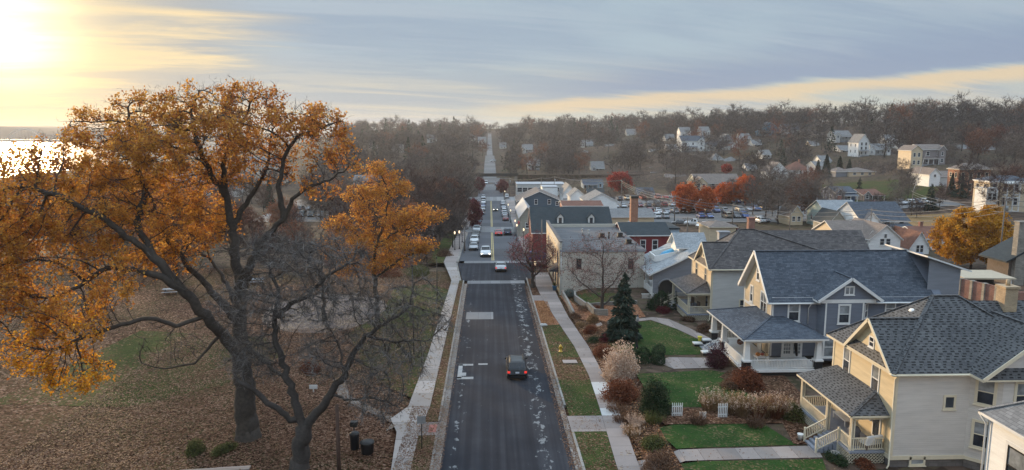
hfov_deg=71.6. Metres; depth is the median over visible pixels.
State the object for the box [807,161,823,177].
wooded hill house
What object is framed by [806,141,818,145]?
hillside cottage
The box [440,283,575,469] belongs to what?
road
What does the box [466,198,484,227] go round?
street tree
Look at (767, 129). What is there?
bright blue house
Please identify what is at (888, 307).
window
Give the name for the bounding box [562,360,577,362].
stepping slab
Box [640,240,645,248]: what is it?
window
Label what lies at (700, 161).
woodland tree
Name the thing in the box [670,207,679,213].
parked car
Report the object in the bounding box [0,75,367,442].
oak tree
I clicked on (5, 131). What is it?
shore hills
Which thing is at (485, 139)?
wooded hill house
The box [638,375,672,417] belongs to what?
yew bush
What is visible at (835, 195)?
woodland tree
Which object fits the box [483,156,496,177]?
road
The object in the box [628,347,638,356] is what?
boxwood
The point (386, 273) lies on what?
park thicket
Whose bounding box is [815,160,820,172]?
pine tree
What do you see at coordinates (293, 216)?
woodland tree
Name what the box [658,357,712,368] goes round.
garden path
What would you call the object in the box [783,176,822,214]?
tree
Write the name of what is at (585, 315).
garden bed
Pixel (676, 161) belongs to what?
woodland tree
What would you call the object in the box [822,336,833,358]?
window
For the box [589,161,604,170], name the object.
wooded hill house
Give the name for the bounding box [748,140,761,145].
wooded hill house
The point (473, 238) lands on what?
suv
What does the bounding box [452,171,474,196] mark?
woodland tree
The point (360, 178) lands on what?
woodland tree
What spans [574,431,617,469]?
verge
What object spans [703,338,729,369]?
purple bush
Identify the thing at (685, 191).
pear tree
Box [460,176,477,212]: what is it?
woodland tree
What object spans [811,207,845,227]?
roof
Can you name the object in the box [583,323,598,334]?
rust bush
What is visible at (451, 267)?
sidewalk
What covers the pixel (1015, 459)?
window
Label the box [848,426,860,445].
covered grill
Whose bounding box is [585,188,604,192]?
black roof shed
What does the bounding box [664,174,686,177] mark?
mint cottage
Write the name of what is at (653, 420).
bush
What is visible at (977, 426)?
window
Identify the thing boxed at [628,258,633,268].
window
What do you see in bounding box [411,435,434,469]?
verge
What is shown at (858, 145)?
tower house
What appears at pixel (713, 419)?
garden bed
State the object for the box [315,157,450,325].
park oak
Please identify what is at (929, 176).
white garage
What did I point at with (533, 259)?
crabapple tree
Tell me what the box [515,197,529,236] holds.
shop building
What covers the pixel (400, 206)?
woodland tree
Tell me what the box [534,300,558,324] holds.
verge
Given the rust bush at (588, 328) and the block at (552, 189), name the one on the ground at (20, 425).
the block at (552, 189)
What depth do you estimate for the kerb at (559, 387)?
72.86 m
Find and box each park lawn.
[0,331,285,406]
[351,284,447,397]
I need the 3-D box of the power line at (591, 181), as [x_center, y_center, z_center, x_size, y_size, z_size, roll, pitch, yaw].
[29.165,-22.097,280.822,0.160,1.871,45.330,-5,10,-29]
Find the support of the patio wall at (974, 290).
on the ground at (20, 425)
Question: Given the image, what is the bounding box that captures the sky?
[0,0,1023,133]
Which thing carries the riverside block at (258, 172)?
on the ground at (20, 425)
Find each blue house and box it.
[580,179,603,187]
[692,244,971,375]
[755,122,777,135]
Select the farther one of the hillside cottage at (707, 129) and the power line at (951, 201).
the hillside cottage at (707, 129)
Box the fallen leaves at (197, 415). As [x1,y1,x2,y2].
[0,328,423,469]
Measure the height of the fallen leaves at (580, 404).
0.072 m
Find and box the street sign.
[417,416,425,448]
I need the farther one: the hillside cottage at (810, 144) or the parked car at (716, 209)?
the hillside cottage at (810, 144)
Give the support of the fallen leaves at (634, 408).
on the garden bed at (602, 327)
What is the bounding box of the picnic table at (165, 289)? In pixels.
[161,288,176,295]
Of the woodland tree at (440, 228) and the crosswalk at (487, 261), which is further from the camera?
the woodland tree at (440, 228)
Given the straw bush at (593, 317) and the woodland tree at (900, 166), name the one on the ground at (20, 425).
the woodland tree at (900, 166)
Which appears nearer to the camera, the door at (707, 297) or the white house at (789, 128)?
the door at (707, 297)
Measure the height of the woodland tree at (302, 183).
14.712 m
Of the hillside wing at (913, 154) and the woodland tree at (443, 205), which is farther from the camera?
the hillside wing at (913, 154)
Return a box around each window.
[576,259,581,268]
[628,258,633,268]
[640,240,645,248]
[652,240,657,249]
[695,262,697,274]
[704,268,706,280]
[739,299,743,306]
[749,284,753,303]
[756,268,759,281]
[760,290,766,312]
[787,304,800,322]
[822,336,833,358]
[836,304,850,324]
[842,347,850,372]
[844,286,854,295]
[864,303,867,318]
[867,335,874,349]
[870,364,879,393]
[879,238,884,245]
[885,238,890,245]
[885,304,895,311]
[908,457,925,466]
[942,395,956,410]
[968,418,987,451]
[972,379,997,407]
[1005,445,1023,469]
[1013,382,1023,401]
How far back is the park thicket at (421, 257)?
125.38 m
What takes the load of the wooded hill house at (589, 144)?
on the ground at (20, 425)
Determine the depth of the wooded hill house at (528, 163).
479.32 m
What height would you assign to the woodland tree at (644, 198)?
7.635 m
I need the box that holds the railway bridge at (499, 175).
[470,173,517,183]
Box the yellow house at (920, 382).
[797,279,1023,469]
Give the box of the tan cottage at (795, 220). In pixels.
[778,203,803,224]
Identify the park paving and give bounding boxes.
[263,294,384,332]
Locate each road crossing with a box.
[456,227,516,231]
[458,263,530,280]
[467,197,514,200]
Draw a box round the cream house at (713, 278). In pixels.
[660,217,869,320]
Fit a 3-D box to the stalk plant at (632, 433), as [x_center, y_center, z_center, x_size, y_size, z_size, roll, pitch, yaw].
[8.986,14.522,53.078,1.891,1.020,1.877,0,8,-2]
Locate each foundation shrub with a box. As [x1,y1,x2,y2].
[824,450,851,468]
[852,456,876,469]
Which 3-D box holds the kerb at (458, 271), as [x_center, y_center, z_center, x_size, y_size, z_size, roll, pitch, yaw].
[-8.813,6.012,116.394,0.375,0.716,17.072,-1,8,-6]
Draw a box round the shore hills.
[0,126,328,141]
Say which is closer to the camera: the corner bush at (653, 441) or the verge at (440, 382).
the corner bush at (653, 441)
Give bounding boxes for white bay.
[973,187,997,209]
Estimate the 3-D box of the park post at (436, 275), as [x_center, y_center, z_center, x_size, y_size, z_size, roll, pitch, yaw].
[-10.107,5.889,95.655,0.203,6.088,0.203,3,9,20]
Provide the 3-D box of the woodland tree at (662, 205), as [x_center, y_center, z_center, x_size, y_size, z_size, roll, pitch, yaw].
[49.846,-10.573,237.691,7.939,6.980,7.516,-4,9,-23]
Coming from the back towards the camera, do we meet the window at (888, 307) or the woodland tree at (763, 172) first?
the woodland tree at (763, 172)
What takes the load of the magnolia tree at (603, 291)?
on the garden bed at (585, 315)
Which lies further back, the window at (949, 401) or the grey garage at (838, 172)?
the grey garage at (838, 172)
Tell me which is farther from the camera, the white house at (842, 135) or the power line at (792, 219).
the white house at (842, 135)
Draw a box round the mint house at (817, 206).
[805,196,852,224]
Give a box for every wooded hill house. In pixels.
[427,134,434,142]
[478,137,486,146]
[499,142,506,148]
[522,144,532,152]
[527,159,539,169]
[581,140,592,147]
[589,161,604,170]
[625,129,635,135]
[662,134,674,140]
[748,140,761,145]
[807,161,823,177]
[877,134,897,146]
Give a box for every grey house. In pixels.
[633,187,654,194]
[719,134,733,141]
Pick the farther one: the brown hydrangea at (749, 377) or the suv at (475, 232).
the suv at (475, 232)
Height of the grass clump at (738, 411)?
1.845 m
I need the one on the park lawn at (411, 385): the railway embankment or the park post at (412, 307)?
the park post at (412, 307)
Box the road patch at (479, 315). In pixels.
[466,312,492,318]
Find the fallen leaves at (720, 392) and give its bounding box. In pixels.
[631,319,849,469]
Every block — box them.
[242,157,291,183]
[515,182,563,194]
[540,185,557,195]
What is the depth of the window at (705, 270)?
84.11 m
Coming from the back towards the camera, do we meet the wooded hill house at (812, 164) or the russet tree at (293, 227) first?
the wooded hill house at (812, 164)
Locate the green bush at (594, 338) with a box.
[586,334,599,344]
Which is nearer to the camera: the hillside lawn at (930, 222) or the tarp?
the tarp
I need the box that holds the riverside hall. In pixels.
[353,175,380,186]
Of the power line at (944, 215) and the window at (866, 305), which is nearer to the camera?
the window at (866, 305)
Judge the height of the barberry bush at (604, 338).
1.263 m
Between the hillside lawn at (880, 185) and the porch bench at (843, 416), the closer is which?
the porch bench at (843, 416)
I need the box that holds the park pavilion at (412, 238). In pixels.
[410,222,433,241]
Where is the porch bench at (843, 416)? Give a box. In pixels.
[833,411,849,426]
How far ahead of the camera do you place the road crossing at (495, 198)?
313.31 m
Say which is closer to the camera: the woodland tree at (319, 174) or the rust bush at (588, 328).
the rust bush at (588, 328)
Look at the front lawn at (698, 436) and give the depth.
51.38 m
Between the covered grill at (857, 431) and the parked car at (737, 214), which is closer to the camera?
the covered grill at (857, 431)
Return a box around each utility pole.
[335,404,340,469]
[999,197,1011,242]
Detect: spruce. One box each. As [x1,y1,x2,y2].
[857,177,861,188]
[923,183,939,210]
[950,175,970,197]
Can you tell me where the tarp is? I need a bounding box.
[660,248,674,254]
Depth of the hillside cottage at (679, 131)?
560.80 m
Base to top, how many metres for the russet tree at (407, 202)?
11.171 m
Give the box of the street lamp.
[635,314,638,348]
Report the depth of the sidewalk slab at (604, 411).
57.14 m
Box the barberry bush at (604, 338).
[598,333,612,342]
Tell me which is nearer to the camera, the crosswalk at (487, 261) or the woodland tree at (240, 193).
the crosswalk at (487, 261)
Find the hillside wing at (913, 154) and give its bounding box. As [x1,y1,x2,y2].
[897,145,923,169]
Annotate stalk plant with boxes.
[606,400,626,413]
[612,410,633,423]
[620,421,644,438]
[625,411,644,426]
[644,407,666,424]
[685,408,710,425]
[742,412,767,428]
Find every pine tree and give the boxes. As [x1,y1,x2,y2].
[263,179,275,207]
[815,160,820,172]
[821,154,830,176]
[837,156,842,167]
[846,159,851,168]
[946,173,954,195]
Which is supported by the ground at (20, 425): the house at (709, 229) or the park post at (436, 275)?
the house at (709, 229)
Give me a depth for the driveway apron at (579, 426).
55.10 m
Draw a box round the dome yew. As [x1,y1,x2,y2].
[648,290,669,308]
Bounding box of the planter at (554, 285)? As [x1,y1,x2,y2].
[552,282,556,290]
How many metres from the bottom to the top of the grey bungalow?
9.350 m
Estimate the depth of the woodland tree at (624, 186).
286.49 m
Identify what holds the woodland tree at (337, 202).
on the ground at (20, 425)
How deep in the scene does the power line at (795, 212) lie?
173.12 m
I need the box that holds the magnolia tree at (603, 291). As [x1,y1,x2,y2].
[555,227,652,308]
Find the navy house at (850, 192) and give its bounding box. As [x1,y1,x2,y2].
[821,186,858,201]
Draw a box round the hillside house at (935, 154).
[913,144,946,165]
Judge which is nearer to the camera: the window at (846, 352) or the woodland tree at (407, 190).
the window at (846, 352)
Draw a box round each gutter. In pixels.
[432,284,466,469]
[526,286,581,469]
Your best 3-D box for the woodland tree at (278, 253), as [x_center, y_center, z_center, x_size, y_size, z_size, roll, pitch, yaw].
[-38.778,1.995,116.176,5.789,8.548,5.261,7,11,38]
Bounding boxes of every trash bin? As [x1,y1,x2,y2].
[349,431,359,450]
[360,439,374,454]
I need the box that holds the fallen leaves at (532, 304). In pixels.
[525,286,581,469]
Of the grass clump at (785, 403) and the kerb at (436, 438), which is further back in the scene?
the grass clump at (785, 403)
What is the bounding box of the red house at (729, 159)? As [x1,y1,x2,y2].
[723,157,734,160]
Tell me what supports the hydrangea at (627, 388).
on the garden bed at (602, 327)
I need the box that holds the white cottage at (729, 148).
[725,142,737,149]
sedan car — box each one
[468,242,477,249]
[494,261,506,270]
[495,229,502,235]
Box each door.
[705,296,708,311]
[781,343,802,356]
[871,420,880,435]
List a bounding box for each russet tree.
[43,214,85,252]
[212,205,250,233]
[232,202,257,229]
[245,213,266,235]
[249,225,276,260]
[262,196,300,230]
[277,220,315,256]
[301,172,326,185]
[323,178,350,204]
[349,178,377,199]
[365,175,387,188]
[393,197,422,242]
[417,183,450,202]
[438,176,470,203]
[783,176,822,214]
[799,166,824,186]
[963,127,996,158]
[985,124,1010,152]
[1001,165,1023,177]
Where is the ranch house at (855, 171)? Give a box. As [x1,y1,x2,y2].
[845,167,875,176]
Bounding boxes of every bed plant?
[568,312,581,318]
[575,321,586,326]
[578,304,587,311]
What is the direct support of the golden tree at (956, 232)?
on the ground at (20, 425)
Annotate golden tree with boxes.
[923,205,1013,269]
[977,204,1007,220]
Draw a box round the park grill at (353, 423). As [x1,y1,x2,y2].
[350,420,357,430]
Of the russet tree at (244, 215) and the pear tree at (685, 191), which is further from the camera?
the pear tree at (685, 191)
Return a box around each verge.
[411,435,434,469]
[425,280,462,421]
[429,232,457,262]
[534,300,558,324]
[542,325,578,356]
[551,357,589,379]
[558,379,601,415]
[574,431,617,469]
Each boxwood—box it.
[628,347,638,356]
[636,354,649,364]
[638,346,650,357]
[650,355,665,365]
[651,343,665,355]
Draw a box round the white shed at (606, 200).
[579,189,618,207]
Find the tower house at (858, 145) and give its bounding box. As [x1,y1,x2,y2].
[848,134,869,156]
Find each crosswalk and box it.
[464,261,525,262]
[467,280,524,283]
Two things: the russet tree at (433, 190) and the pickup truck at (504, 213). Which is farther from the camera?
the pickup truck at (504, 213)
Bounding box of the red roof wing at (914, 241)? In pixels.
[894,226,931,253]
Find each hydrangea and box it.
[595,376,640,405]
[724,363,766,392]
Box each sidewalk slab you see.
[591,382,608,393]
[600,408,617,414]
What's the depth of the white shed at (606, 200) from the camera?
226.05 m
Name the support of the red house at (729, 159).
on the ground at (20, 425)
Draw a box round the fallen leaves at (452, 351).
[432,284,467,405]
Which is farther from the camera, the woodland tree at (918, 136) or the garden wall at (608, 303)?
the woodland tree at (918, 136)
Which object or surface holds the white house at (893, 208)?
on the ground at (20, 425)
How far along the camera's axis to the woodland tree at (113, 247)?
103.93 m
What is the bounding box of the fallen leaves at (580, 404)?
[546,327,616,469]
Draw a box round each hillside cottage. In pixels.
[677,127,690,137]
[697,127,710,137]
[736,133,751,143]
[742,163,756,170]
[756,150,771,159]
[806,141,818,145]
[813,155,831,162]
[832,145,847,151]
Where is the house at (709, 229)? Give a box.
[697,220,737,240]
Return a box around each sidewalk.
[391,416,425,469]
[395,280,458,415]
[444,232,466,261]
[444,262,458,279]
[506,200,544,261]
[534,272,639,469]
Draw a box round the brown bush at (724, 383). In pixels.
[717,380,737,391]
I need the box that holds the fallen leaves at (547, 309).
[536,301,554,322]
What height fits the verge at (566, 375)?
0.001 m
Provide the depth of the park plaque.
62.03 m
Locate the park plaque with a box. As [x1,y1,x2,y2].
[309,385,316,391]
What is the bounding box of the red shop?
[558,200,603,206]
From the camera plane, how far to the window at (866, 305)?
66.44 m
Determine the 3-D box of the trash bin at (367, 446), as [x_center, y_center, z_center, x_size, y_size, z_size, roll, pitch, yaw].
[-10.223,14.939,50.129,1.054,1.000,1.028,0,8,-2]
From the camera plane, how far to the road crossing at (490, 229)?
191.06 m
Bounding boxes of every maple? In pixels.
[474,177,485,192]
[496,179,508,192]
[721,163,731,172]
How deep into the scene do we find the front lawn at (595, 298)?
93.76 m
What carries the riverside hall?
on the ground at (20, 425)
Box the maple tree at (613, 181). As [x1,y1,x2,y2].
[606,171,634,192]
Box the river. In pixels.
[0,142,297,176]
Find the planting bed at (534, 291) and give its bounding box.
[528,279,539,294]
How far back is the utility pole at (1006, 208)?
115.23 m
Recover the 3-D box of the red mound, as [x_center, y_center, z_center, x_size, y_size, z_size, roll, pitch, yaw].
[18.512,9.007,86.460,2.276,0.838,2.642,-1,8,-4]
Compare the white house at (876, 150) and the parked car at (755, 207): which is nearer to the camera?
the parked car at (755, 207)
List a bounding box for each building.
[514,187,560,212]
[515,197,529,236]
[527,206,612,251]
[546,220,645,294]
[609,208,655,223]
[615,222,670,253]
[687,174,738,188]
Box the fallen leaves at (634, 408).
[578,321,683,469]
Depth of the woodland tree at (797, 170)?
282.84 m
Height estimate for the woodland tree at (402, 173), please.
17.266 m
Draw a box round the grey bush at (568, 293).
[564,288,576,296]
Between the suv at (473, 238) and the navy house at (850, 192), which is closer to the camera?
the suv at (473, 238)
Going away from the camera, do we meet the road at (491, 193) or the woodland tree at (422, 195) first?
the woodland tree at (422, 195)
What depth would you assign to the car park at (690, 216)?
230.33 m
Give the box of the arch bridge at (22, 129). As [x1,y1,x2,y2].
[4,128,124,141]
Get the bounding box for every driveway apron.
[533,295,542,299]
[567,415,605,431]
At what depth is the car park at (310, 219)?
218.68 m
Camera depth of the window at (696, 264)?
87.76 m
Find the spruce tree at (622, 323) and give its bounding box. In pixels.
[599,272,642,343]
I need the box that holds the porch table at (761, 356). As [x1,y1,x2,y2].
[754,355,768,364]
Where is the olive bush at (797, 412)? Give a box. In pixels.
[779,398,809,425]
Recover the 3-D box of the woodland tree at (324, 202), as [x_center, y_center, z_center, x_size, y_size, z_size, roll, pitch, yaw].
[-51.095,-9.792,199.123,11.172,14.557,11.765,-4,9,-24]
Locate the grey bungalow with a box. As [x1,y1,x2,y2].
[640,231,730,297]
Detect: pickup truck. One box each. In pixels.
[473,225,480,232]
[480,246,491,256]
[501,211,507,216]
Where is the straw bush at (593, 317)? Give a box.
[585,312,598,322]
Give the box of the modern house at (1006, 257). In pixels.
[978,221,1023,284]
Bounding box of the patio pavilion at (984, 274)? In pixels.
[960,270,1016,283]
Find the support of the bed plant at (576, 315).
on the garden bed at (585, 315)
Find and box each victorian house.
[762,161,788,178]
[785,159,806,177]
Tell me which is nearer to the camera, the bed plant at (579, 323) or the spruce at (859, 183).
the bed plant at (579, 323)
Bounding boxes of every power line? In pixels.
[556,177,618,181]
[693,212,787,220]
[734,205,862,212]
[735,208,865,216]
[735,211,868,220]
[869,201,996,212]
[875,206,1001,216]
[876,211,1005,221]
[912,191,998,202]
[915,197,1002,211]
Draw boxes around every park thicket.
[376,264,403,278]
[394,253,413,267]
[404,263,429,277]
[411,250,436,264]
[435,248,453,256]
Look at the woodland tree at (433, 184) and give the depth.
198.39 m
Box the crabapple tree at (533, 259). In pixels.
[503,229,557,287]
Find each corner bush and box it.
[638,432,670,451]
[640,448,674,469]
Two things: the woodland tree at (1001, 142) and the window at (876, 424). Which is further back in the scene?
the woodland tree at (1001, 142)
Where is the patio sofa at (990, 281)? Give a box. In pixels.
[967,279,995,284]
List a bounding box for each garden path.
[596,317,708,338]
[637,446,821,469]
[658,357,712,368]
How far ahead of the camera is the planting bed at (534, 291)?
100.79 m
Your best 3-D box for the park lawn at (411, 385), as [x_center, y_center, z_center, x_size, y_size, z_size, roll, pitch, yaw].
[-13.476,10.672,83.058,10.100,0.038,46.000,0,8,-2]
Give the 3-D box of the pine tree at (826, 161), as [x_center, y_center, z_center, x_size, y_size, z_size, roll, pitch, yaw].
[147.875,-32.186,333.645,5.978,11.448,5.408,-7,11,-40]
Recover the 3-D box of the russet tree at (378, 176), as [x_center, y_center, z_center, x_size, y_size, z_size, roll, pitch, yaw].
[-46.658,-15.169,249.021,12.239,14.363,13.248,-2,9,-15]
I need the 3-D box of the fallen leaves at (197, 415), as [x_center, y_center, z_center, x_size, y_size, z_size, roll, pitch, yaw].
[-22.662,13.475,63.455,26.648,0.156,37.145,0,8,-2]
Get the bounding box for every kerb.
[430,435,437,469]
[438,280,463,421]
[456,232,467,262]
[456,263,460,279]
[505,200,514,226]
[526,277,565,407]
[571,431,585,469]
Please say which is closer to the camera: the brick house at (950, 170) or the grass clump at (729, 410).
the grass clump at (729, 410)
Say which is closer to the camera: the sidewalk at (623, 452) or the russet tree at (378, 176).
the sidewalk at (623, 452)
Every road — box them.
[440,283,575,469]
[459,232,525,260]
[469,201,512,226]
[478,190,503,196]
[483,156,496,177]
[483,179,500,189]
[487,134,492,155]
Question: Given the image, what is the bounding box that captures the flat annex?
[666,222,679,232]
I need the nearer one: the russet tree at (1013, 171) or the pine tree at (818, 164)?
the russet tree at (1013, 171)
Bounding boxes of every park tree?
[110,172,219,273]
[287,209,356,319]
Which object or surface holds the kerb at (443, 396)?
on the ground at (20, 425)
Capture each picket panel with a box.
[672,402,682,415]
[718,403,727,416]
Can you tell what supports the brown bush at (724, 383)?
on the front lawn at (675, 387)
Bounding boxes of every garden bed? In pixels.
[560,296,645,321]
[573,318,683,469]
[656,408,789,423]
[720,370,818,443]
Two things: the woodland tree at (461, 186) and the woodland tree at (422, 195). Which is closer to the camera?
the woodland tree at (422, 195)
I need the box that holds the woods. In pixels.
[5,90,1023,190]
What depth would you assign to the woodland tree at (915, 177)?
242.41 m
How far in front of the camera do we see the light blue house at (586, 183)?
346.67 m
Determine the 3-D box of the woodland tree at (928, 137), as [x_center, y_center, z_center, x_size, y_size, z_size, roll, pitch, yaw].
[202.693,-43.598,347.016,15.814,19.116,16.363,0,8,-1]
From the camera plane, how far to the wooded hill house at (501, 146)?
755.39 m
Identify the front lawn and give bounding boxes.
[579,293,627,302]
[607,320,701,354]
[636,370,755,406]
[659,423,795,448]
[681,459,825,469]
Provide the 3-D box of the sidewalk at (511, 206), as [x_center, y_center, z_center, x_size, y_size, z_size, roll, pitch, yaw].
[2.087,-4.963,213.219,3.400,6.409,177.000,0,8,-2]
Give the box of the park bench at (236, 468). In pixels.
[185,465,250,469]
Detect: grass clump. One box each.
[695,386,728,410]
[714,387,743,413]
[725,388,759,417]
[740,394,772,417]
[746,391,782,417]
[759,392,790,418]
[770,391,799,416]
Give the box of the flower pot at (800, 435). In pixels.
[797,432,802,439]
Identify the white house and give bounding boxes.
[558,182,572,199]
[566,187,583,199]
[677,136,704,151]
[705,138,724,150]
[709,153,723,159]
[779,124,797,134]
[811,220,872,241]
[827,130,851,142]
[836,201,912,227]
[869,144,890,155]
[978,400,1023,469]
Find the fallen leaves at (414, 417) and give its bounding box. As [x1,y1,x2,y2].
[392,405,450,469]
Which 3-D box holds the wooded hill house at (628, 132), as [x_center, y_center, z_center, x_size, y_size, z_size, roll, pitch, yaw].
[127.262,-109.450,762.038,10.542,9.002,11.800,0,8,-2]
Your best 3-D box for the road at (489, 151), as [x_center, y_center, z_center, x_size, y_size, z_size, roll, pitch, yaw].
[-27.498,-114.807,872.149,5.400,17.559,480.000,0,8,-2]
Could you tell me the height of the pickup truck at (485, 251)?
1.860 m
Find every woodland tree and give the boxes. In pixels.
[25,192,50,212]
[61,224,96,264]
[79,225,136,280]
[146,236,192,267]
[211,188,243,217]
[220,219,260,259]
[231,175,251,202]
[241,173,261,203]
[252,183,274,211]
[260,171,282,196]
[260,226,287,270]
[271,174,291,187]
[278,207,308,234]
[297,193,322,210]
[300,172,325,211]
[305,181,340,218]
[306,177,336,219]
[309,168,331,184]
[312,162,333,177]
[313,177,344,217]
[322,193,362,243]
[323,200,352,247]
[326,166,349,181]
[326,170,344,187]
[334,189,374,209]
[340,165,367,183]
[340,217,366,254]
[348,175,365,188]
[352,166,367,174]
[354,193,416,249]
[360,209,379,241]
[366,155,389,174]
[371,200,404,236]
[373,165,419,195]
[378,175,411,207]
[385,160,413,177]
[385,176,416,203]
[396,163,425,191]
[397,183,419,201]
[404,183,438,213]
[406,159,435,180]
[412,174,451,203]
[412,209,449,250]
[416,200,469,246]
[428,181,462,221]
[434,207,468,246]
[439,187,472,237]
[446,175,474,217]
[452,166,482,196]
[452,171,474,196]
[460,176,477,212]
[604,188,616,198]
[617,177,630,194]
[639,187,655,201]
[650,195,671,208]
[660,148,693,182]
[665,181,676,193]
[678,146,715,175]
[689,153,715,173]
[689,164,714,173]
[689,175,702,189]
[730,179,742,204]
[737,172,767,214]
[742,161,790,215]
[744,147,773,173]
[753,167,773,182]
[754,163,802,223]
[762,183,786,215]
[784,167,804,181]
[785,172,806,191]
[793,165,835,206]
[825,182,846,199]
[864,192,896,201]
[883,220,894,229]
[885,170,916,198]
[886,186,905,206]
[890,120,932,156]
[891,158,912,172]
[897,167,920,197]
[906,197,926,217]
[916,129,941,143]
[923,133,963,157]
[926,134,948,151]
[930,182,952,207]
[950,151,985,198]
[959,121,986,154]
[966,160,1023,207]
[988,133,1020,162]
[991,163,1020,174]
[998,128,1023,164]
[1001,130,1023,159]
[1012,157,1023,175]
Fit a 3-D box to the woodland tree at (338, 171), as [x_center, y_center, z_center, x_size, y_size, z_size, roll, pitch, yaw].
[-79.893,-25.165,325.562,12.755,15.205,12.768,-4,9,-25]
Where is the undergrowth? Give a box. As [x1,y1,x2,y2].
[317,121,1023,189]
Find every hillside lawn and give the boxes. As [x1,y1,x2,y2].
[819,179,942,201]
[907,213,979,226]
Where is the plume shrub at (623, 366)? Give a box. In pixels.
[598,339,640,382]
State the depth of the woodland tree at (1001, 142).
330.49 m
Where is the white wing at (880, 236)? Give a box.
[852,217,902,249]
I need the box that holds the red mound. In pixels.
[655,305,671,313]
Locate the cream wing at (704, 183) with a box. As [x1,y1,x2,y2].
[691,176,708,190]
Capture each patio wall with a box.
[959,278,996,300]
[1018,292,1023,299]
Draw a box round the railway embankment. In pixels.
[517,174,649,181]
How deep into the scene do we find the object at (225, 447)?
50.27 m
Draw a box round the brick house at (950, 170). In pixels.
[946,163,992,195]
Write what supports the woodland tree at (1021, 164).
on the ground at (20, 425)
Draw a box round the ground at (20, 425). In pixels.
[0,121,1023,469]
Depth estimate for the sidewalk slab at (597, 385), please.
62.94 m
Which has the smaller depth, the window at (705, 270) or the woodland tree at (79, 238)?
the window at (705, 270)
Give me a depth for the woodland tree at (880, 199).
211.95 m
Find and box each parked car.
[298,210,306,216]
[307,210,316,216]
[644,202,651,206]
[654,207,662,213]
[654,212,660,218]
[661,212,669,218]
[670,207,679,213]
[672,219,685,224]
[684,218,700,224]
[696,212,704,217]
[705,213,713,217]
[712,206,720,212]
[721,211,731,217]
[730,211,740,217]
[735,205,744,211]
[739,211,749,217]
[751,205,761,210]
[755,216,766,222]
[894,198,907,204]
[905,198,915,203]
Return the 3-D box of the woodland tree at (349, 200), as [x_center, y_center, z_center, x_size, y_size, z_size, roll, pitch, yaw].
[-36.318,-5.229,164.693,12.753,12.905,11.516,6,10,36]
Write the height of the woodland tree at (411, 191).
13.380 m
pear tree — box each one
[670,180,699,211]
[695,185,718,213]
[715,181,737,203]
[732,173,755,204]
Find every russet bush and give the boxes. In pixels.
[299,358,320,374]
[591,344,612,357]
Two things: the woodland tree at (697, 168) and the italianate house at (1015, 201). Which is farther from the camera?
the woodland tree at (697, 168)
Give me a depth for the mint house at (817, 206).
197.24 m
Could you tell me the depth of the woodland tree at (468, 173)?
274.81 m
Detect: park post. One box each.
[411,265,414,353]
[436,256,437,298]
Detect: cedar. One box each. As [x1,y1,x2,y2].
[645,294,652,309]
[650,293,657,309]
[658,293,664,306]
[664,291,671,309]
[671,290,678,309]
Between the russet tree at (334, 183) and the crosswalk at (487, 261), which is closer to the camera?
the crosswalk at (487, 261)
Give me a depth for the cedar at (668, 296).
87.17 m
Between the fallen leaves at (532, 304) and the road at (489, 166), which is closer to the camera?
the fallen leaves at (532, 304)
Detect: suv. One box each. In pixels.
[469,235,478,242]
[471,230,479,236]
[504,228,511,234]
[505,354,527,377]
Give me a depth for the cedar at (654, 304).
87.19 m
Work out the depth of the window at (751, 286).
71.77 m
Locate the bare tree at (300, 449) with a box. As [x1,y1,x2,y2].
[200,222,457,469]
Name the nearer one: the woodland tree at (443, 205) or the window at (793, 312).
the window at (793, 312)
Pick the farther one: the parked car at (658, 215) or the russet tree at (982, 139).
the russet tree at (982, 139)
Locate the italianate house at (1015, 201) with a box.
[972,175,1023,211]
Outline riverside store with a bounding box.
[174,174,249,197]
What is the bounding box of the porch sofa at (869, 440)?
[859,434,882,450]
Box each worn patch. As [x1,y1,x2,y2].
[457,364,462,377]
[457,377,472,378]
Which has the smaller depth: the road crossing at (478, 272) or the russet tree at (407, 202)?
the road crossing at (478, 272)
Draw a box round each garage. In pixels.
[831,167,847,176]
[912,166,941,186]
[939,171,947,185]
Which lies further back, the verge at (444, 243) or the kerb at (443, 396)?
the verge at (444, 243)
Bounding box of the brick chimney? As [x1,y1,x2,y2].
[629,195,638,221]
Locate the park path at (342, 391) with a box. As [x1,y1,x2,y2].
[337,382,393,430]
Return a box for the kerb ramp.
[419,422,439,434]
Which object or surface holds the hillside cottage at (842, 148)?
on the ground at (20, 425)
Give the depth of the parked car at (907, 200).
228.00 m
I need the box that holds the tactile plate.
[428,425,436,431]
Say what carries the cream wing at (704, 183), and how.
on the ground at (20, 425)
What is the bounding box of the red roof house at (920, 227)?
[903,222,943,249]
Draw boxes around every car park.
[253,200,347,221]
[615,191,817,222]
[898,198,963,208]
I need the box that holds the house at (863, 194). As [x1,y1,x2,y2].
[854,189,885,200]
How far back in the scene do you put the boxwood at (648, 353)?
69.08 m
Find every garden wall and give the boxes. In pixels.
[561,290,574,317]
[574,291,585,306]
[586,302,607,315]
[590,300,636,305]

